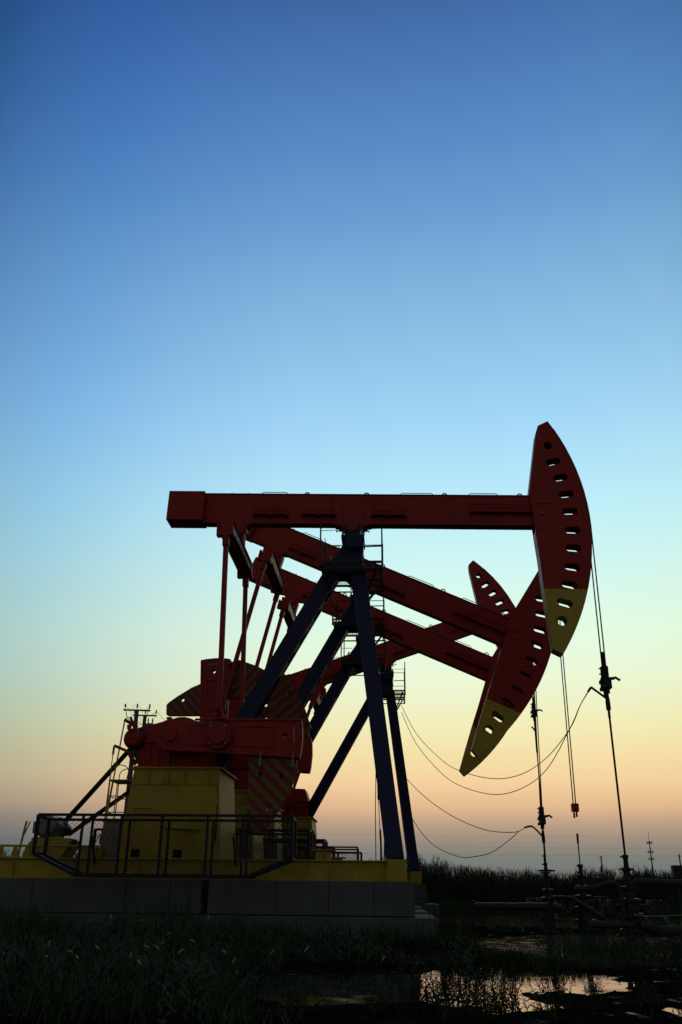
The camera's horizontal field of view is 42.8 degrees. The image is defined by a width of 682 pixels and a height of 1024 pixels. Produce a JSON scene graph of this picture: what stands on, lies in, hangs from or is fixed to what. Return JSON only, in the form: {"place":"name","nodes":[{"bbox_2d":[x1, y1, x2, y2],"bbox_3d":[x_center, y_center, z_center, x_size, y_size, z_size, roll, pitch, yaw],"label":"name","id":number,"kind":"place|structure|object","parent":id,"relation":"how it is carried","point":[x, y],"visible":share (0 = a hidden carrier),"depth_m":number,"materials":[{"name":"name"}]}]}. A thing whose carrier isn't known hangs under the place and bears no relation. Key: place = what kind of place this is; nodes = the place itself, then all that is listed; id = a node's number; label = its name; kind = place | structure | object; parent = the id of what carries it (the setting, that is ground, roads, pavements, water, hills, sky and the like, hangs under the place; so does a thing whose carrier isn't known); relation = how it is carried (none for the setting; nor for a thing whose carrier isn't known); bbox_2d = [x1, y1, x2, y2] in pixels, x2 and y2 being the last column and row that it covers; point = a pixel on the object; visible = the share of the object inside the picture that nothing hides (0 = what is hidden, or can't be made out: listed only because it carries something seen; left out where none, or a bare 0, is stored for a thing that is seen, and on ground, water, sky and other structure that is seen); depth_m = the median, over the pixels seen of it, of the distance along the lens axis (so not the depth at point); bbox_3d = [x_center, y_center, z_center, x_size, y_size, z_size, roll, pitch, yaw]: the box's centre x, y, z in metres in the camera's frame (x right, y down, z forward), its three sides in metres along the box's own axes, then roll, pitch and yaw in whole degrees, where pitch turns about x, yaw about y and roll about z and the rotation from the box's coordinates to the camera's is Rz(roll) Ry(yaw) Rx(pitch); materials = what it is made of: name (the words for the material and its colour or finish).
{"place":"outdoors","nodes":[
{"label":"outdoors","id":0,"kind":"place"},
{"bbox_2d":[0,911,681,1023],"bbox_3d":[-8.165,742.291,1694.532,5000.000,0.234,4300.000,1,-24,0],"label":"ground","id":1,"kind":"structure","parent":0,"point":[611,1014],"depth_m":6.94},
{"bbox_2d":[123,704,150,818],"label":"power pole","id":2,"kind":"object","parent":1,"relation":"on","point":[131,764],"visible":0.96,"depth_m":46.61,"materials":[{"name":"grey wood"}]},
{"bbox_2d":[133,710,156,726],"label":"power pole","id":3,"kind":"object","parent":1,"relation":"on","point":[143,722],"visible":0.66,"depth_m":54.31,"materials":[{"name":"grey wood"}]},
{"bbox_2d":[0,878,438,939],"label":"concrete foundation","id":4,"kind":"object","parent":1,"relation":"on","point":[365,902],"visible":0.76,"depth_m":16.92,"materials":[{"name":"grey concrete"}]},
{"bbox_2d":[31,813,296,878],"bbox_3d":[-3.450,6.678,17.376,5.121,1.163,1.046,-1,-24,3],"label":"guard fence","id":5,"kind":"object","parent":4,"relation":"on","point":[63,866],"visible":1,"depth_m":17.11,"materials":[{"name":"grey metal"}]},
{"bbox_2d":[93,828,312,859],"bbox_3d":[-3.270,7.966,20.316,5.121,1.163,1.046,-1,-24,3],"label":"guard fence","id":6,"kind":"object","parent":4,"relation":"on","point":[309,832],"visible":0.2,"depth_m":20.32,"materials":[{"name":"black metal"}]},
{"bbox_2d":[0,421,620,881],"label":"pump jack","id":7,"kind":"object","parent":4,"relation":"on","point":[184,765],"visible":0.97,"depth_m":20.02,"materials":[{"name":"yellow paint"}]},
{"bbox_2d":[601,652,625,854],"bbox_3d":[5.996,5.265,19.179,0.110,4.450,0.105,1,-24,0],"label":"polished rod","id":8,"kind":"object","parent":7,"relation":"hanging from","point":[608,704],"visible":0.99,"depth_m":19.12,"materials":[{"name":"metal"}]},
{"bbox_2d":[587,686,604,697],"bbox_3d":[5.828,4.156,19.939,0.145,0.367,0.626,11,-26,-23],"label":"hose","id":9,"kind":"object","parent":8,"relation":"attached to","point":[595,690],"visible":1,"depth_m":19.89,"materials":[{"name":"black rubber"}]},
{"bbox_2d":[193,968,255,1008],"bbox_3d":[-0.839,3.472,6.312,0.447,0.278,0.466,1,-24,0],"label":"leafy weed","id":10,"kind":"object","parent":1,"relation":"on","point":[228,984],"visible":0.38,"depth_m":6.29,"materials":[{"name":"green plant"}]},
{"bbox_2d":[286,945,308,1010],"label":"foxtail stalk","id":11,"kind":"object","parent":1,"relation":"on","point":[296,968],"visible":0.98,"depth_m":6.31,"materials":[{"name":"green plant"}]},
{"bbox_2d":[0,883,681,1023],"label":"grass","id":12,"kind":"structure","parent":1,"relation":"on","point":[119,945],"depth_m":10.12,"materials":[{"name":"green plant"}]},
{"bbox_2d":[4,848,681,913],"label":"reed bed","id":13,"kind":"object","parent":1,"relation":"on","point":[479,885],"visible":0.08,"depth_m":42.67,"materials":[{"name":"green plant"}]},
{"bbox_2d":[353,975,408,1014],"bbox_3d":[0.283,3.358,6.053,0.397,0.228,0.302,1,-24,0],"label":"leafy weed","id":14,"kind":"object","parent":1,"relation":"on","point":[369,1003],"visible":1,"depth_m":6.04,"materials":[{"name":"green plant"}]},
{"bbox_2d":[386,952,429,1003],"bbox_3d":[0.540,3.713,6.930,0.380,0.370,0.468,1,-24,0],"label":"leafy weed","id":15,"kind":"object","parent":1,"relation":"on","point":[412,975],"visible":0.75,"depth_m":6.95,"materials":[{"name":"green plant"}]},
{"bbox_2d":[394,975,439,1015],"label":"leafy weed","id":16,"kind":"object","parent":1,"relation":"on","point":[413,1005],"visible":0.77,"depth_m":6.08,"materials":[{"name":"green plant"}]},
{"bbox_2d":[415,910,428,913],"bbox_3d":[-3.576,10.267,22.623,11.520,1.215,3.670,-1,-24,3],"label":"concrete foundation","id":17,"kind":"object","parent":1,"relation":"on","point":[421,912],"visible":0.04,"depth_m":20.63,"materials":[{"name":"grey concrete"}]},
{"bbox_2d":[235,831,315,859],"bbox_3d":[-3.200,8.546,21.690,5.121,1.163,1.046,-1,-24,3],"label":"guard fence","id":18,"kind":"object","parent":17,"relation":"on","point":[313,842],"visible":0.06,"depth_m":21.68,"materials":[{"name":"black metal"}]},
{"bbox_2d":[263,839,325,859],"bbox_3d":[-3.020,9.834,24.630,5.121,1.163,1.046,-1,-24,3],"label":"guard fence","id":19,"kind":"object","parent":17,"relation":"on","point":[323,842],"visible":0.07,"depth_m":24.65,"materials":[{"name":"black metal"}]},
{"bbox_2d":[74,528,578,860],"bbox_3d":[-0.858,4.767,24.962,14.435,10.782,3.070,-1,-24,3],"label":"pump jack","id":20,"kind":"object","parent":17,"relation":"on","point":[515,635],"visible":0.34,"depth_m":25.02,"materials":[{"name":"yellow paint"}]},
{"bbox_2d":[415,884,439,919],"bbox_3d":[-2.303,14.136,31.634,11.520,1.215,3.670,-1,-24,3],"label":"concrete foundation","id":21,"kind":"object","parent":1,"relation":"on","point":[420,897],"visible":0.07,"depth_m":29.99,"materials":[{"name":"grey concrete"}]},
{"bbox_2d":[283,846,358,859],"bbox_3d":[-1.927,12.415,30.701,5.121,1.163,1.046,-1,-24,3],"label":"guard fence","id":22,"kind":"object","parent":21,"relation":"on","point":[357,849],"visible":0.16,"depth_m":30.35,"materials":[{"name":"black metal"}]},
{"bbox_2d":[335,852,361,859],"bbox_3d":[-1.747,13.704,33.640,5.121,1.163,1.046,-1,-24,3],"label":"guard fence","id":23,"kind":"object","parent":21,"relation":"on","point":[348,853],"visible":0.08,"depth_m":33.61,"materials":[{"name":"grey metal"}]},
{"bbox_2d":[280,560,542,883],"bbox_3d":[0.539,7.862,34.303,14.667,12.467,3.070,-1,-24,3],"label":"pump jack","id":24,"kind":"object","parent":21,"relation":"on","point":[300,806],"visible":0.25,"depth_m":33.79,"materials":[{"name":"yellow paint"}]},
{"bbox_2d":[411,817,518,857],"bbox_3d":[4.020,10.983,29.633,0.368,1.483,4.638,22,-32,-40],"label":"signal cable","id":25,"kind":"object","parent":24,"relation":"hanging from","point":[464,857],"visible":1,"depth_m":29.12,"materials":[{"name":"black rubber"}]},
{"bbox_2d":[406,778,523,832],"bbox_3d":[4.170,10.075,30.167,5.124,2.068,0.294,-21,-31,40],"label":"signal cable","id":26,"kind":"object","parent":24,"relation":"attached to","point":[463,821],"visible":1,"depth_m":29.80,"materials":[{"name":"black rubber"}]},
{"bbox_2d":[401,692,587,794],"bbox_3d":[4.363,6.758,26.734,0.694,3.758,14.214,6,-24,-13],"label":"signal cable","id":27,"kind":"object","parent":24,"relation":"hanging from","point":[512,791],"visible":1,"depth_m":25.10,"materials":[{"name":"black rubber"}]},
{"bbox_2d":[531,696,545,855],"bbox_3d":[7.427,10.133,32.886,0.204,6.350,0.080,1,-24,0],"label":"polished rod","id":28,"kind":"object","parent":24,"relation":"hanging from","point":[534,728],"visible":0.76,"depth_m":33.49,"materials":[{"name":"metal"}]},
{"bbox_2d":[413,952,461,1012],"bbox_3d":[0.732,3.502,6.505,0.380,0.403,0.313,21,-31,-38],"label":"leafy weed","id":29,"kind":"object","parent":1,"relation":"on","point":[444,987],"visible":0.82,"depth_m":6.51,"materials":[{"name":"green plant"}]},
{"bbox_2d":[419,977,475,1017],"bbox_3d":[0.731,3.337,5.975,0.394,0.230,0.492,1,-24,0],"label":"leafy weed","id":30,"kind":"object","parent":1,"relation":"on","point":[442,1008],"visible":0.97,"depth_m":5.94,"materials":[{"name":"green plant"}]},
{"bbox_2d":[435,929,472,961],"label":"leafy weed","id":31,"kind":"object","parent":1,"relation":"on","point":[462,945],"visible":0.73,"depth_m":10.95,"materials":[{"name":"green plant"}]},
{"bbox_2d":[431,954,483,1004],"bbox_3d":[0.911,3.736,6.933,0.432,0.386,0.322,1,-24,0],"label":"leafy weed","id":32,"kind":"object","parent":1,"relation":"on","point":[460,981],"visible":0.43,"depth_m":6.97,"materials":[{"name":"green plant"}]},
{"bbox_2d":[450,958,518,1012],"bbox_3d":[1.074,3.528,6.483,0.454,0.380,0.336,-15,-28,32],"label":"leafy weed","id":33,"kind":"object","parent":1,"relation":"on","point":[476,990],"visible":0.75,"depth_m":6.50,"materials":[{"name":"green plant"}]},
{"bbox_2d":[462,989,507,1018],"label":"leafy weed","id":34,"kind":"object","parent":1,"relation":"on","point":[481,1011],"visible":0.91,"depth_m":5.85,"materials":[{"name":"green plant"}]},
{"bbox_2d":[477,962,520,1005],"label":"leafy weed","id":35,"kind":"object","parent":1,"relation":"on","point":[510,980],"visible":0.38,"depth_m":6.95,"materials":[{"name":"green plant"}]},
{"bbox_2d":[486,970,526,1014],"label":"leafy weed","id":36,"kind":"object","parent":1,"relation":"on","point":[495,996],"visible":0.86,"depth_m":6.28,"materials":[{"name":"green plant"}]},
{"bbox_2d":[518,987,576,1021],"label":"leafy weed","id":37,"kind":"object","parent":1,"relation":"on","point":[551,1010],"visible":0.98,"depth_m":5.88,"materials":[{"name":"green plant"}]},
{"bbox_2d":[531,868,564,916],"bbox_3d":[7.447,13.897,31.239,1.263,2.066,0.665,4,-24,-7],"label":"wellhead","id":38,"kind":"object","parent":1,"relation":"on","point":[542,870],"visible":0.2,"depth_m":31.33,"materials":[{"name":"metal"}]},
{"bbox_2d":[527,863,569,924],"bbox_3d":[6.320,11.827,26.579,1.262,2.072,0.540,-11,-26,24],"label":"wellhead","id":39,"kind":"object","parent":1,"relation":"on","point":[547,890],"visible":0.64,"depth_m":26.53,"materials":[{"name":"metal"}]},
{"bbox_2d":[527,961,576,1010],"bbox_3d":[1.525,3.482,6.405,0.429,0.322,0.262,5,-24,-10],"label":"leafy weed","id":40,"kind":"object","parent":1,"relation":"on","point":[557,991],"visible":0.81,"depth_m":6.37,"materials":[{"name":"green plant"}]},
{"bbox_2d":[544,895,605,933],"bbox_3d":[5.114,8.859,19.107,0.169,0.810,1.644,19,-30,-36],"label":"pipe bend","id":41,"kind":"object","parent":1,"relation":"on","point":[551,899],"visible":0.93,"depth_m":19.43,"materials":[{"name":"metal"}]},
{"bbox_2d":[558,864,607,929],"bbox_3d":[6.195,9.987,22.245,1.262,1.838,0.540,6,-24,-13],"label":"wellhead","id":42,"kind":"object","parent":1,"relation":"on","point":[584,916],"visible":0.62,"depth_m":22.13,"materials":[{"name":"metal"}]},
{"bbox_2d":[576,833,580,863],"bbox_3d":[6.208,8.847,22.744,0.052,0.850,0.052,-9,-25,21],"label":"polished rod","id":43,"kind":"object","parent":42,"relation":"attached to","point":[577,837],"visible":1,"depth_m":22.79,"materials":[{"name":"metal"}]},
{"bbox_2d":[580,974,608,1008],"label":"leafy weed","id":44,"kind":"object","parent":1,"relation":"on","point":[596,1004],"visible":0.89,"depth_m":6.51,"materials":[{"name":"green plant"}]},
{"bbox_2d":[598,855,663,939],"bbox_3d":[5.965,8.104,17.937,1.263,1.948,0.540,-1,-24,3],"label":"wellhead","id":45,"kind":"object","parent":1,"relation":"on","point":[633,906],"visible":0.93,"depth_m":17.83,"materials":[{"name":"metal"}]},
{"bbox_2d":[575,880,627,933],"bbox_3d":[5.327,8.089,17.860,0.970,1.007,0.193,-6,-24,15],"label":"pipe","id":46,"kind":"object","parent":45,"relation":"attached to","point":[603,884],"visible":0.98,"depth_m":17.91,"materials":[{"name":"grey metal"}]},
{"bbox_2d":[588,921,634,928],"bbox_3d":[5.467,8.344,17.591,0.924,0.166,0.170,3,-24,-6],"label":"pipe","id":47,"kind":"object","parent":45,"relation":"attached to","point":[610,924],"visible":0.99,"depth_m":17.54,"materials":[{"name":"grey metal"}]},
{"bbox_2d":[629,878,681,886],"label":"pipe","id":48,"kind":"object","parent":45,"relation":"attached to","point":[635,882],"visible":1,"depth_m":17.95,"materials":[{"name":"grey metal"}]},
{"bbox_2d":[641,922,681,935],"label":"pipe","id":49,"kind":"object","parent":45,"relation":"attached to","point":[650,928],"visible":0.83,"depth_m":17.45,"materials":[{"name":"grey metal"}]},
{"bbox_2d":[647,834,654,877],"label":"power pole","id":50,"kind":"object","parent":1,"relation":"on","point":[650,851],"visible":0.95,"depth_m":242.41,"materials":[{"name":"grey wood"}]},
{"bbox_2d":[652,931,681,962],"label":"leafy weed","id":51,"kind":"object","parent":1,"relation":"on","point":[678,951],"visible":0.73,"depth_m":10.89,"materials":[{"name":"green plant"}]},
{"bbox_2d":[653,922,681,969],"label":"leafy weed","id":52,"kind":"object","parent":1,"relation":"on","point":[674,941],"visible":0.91,"depth_m":10.14,"materials":[{"name":"green plant"}]},
{"bbox_2d":[671,865,681,914],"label":"meter post","id":53,"kind":"object","parent":1,"relation":"on","point":[676,871],"visible":1,"depth_m":23.96,"materials":[{"name":"metal"}]},
{"bbox_3d":[-3.331,12.117,26.945,11.520,1.215,3.670,-1,-24,3],"label":"concrete foundation","id":54,"kind":"object","parent":1,"relation":"on","visible":0},
{"bbox_2d":[268,839,327,859],"bbox_3d":[-2.955,10.396,26.012,5.121,1.163,1.046,-1,-24,3],"label":"guard fence","id":55,"kind":"object","parent":54,"relation":"on","point":[305,848],"visible":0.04,"depth_m":26.06,"materials":[{"name":"black metal"}]},
{"bbox_2d":[283,846,335,858],"bbox_3d":[-2.775,11.684,28.952,5.121,1.163,1.046,-1,-24,3],"label":"guard fence","id":56,"kind":"object","parent":54,"relation":"on","point":[332,848],"visible":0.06,"depth_m":28.93,"materials":[{"name":"grey metal"}]},
{"bbox_2d":[244,557,552,860],"bbox_3d":[-0.547,6.622,29.277,14.567,10.768,3.070,-1,-24,3],"label":"pump jack","id":57,"kind":"object","parent":54,"relation":"on","point":[298,589],"visible":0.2,"depth_m":29.59,"materials":[{"name":"yellow paint"}]},
{"bbox_2d":[401,693,586,778],"bbox_3d":[4.381,6.452,26.872,0.725,3.606,14.214,6,-24,-13],"label":"signal cable","id":58,"kind":"object","parent":57,"relation":"attached to","point":[498,778],"visible":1,"depth_m":25.57,"materials":[{"name":"black rubber"}]},
{"bbox_2d":[540,798,545,862],"bbox_3d":[6.340,10.039,27.361,0.110,2.030,0.105,1,-24,0],"label":"polished rod","id":59,"kind":"object","parent":57,"relation":"hanging from","point":[543,837],"visible":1,"depth_m":27.21,"materials":[{"name":"metal"}]},
{"bbox_2d":[524,825,541,836],"bbox_3d":[6.124,10.152,27.700,0.059,0.379,0.862,12,-26,-25],"label":"hose","id":60,"kind":"object","parent":59,"relation":"attached to","point":[534,828],"visible":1,"depth_m":27.74,"materials":[{"name":"black rubber"}]},
{"bbox_2d":[0,0,681,880],"label":"sky","id":61,"kind":"structure","parent":0,"point":[247,246],"materials":[{"name":"blue"}]},
{"bbox_2d":[6,828,681,855],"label":"power lines","id":62,"kind":"object","parent":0,"point":[449,835],"visible":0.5,"depth_m":196.36,"materials":[{"name":"metal"}]},
{"bbox_2d":[224,915,681,1016],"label":"water","id":63,"kind":"structure","parent":0,"point":[327,986],"depth_m":8.93,"materials":[{"name":"black liquid"}]},
{"bbox_2d":[471,902,560,912],"bbox_3d":[5.067,11.409,25.159,2.586,0.277,0.249,1,-24,0],"label":"pipeline","id":64,"kind":"object","parent":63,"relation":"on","point":[508,906],"visible":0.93,"depth_m":25.07,"materials":[{"name":"metal"}]},
{"bbox_2d":[634,914,675,921],"bbox_3d":[6.962,8.030,17.259,2.300,0.224,0.008,1,-24,0],"label":"bunting","id":65,"kind":"object","parent":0,"point":[664,917],"visible":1,"depth_m":17.26,"materials":[{"name":"multicoloured"}]}
]}

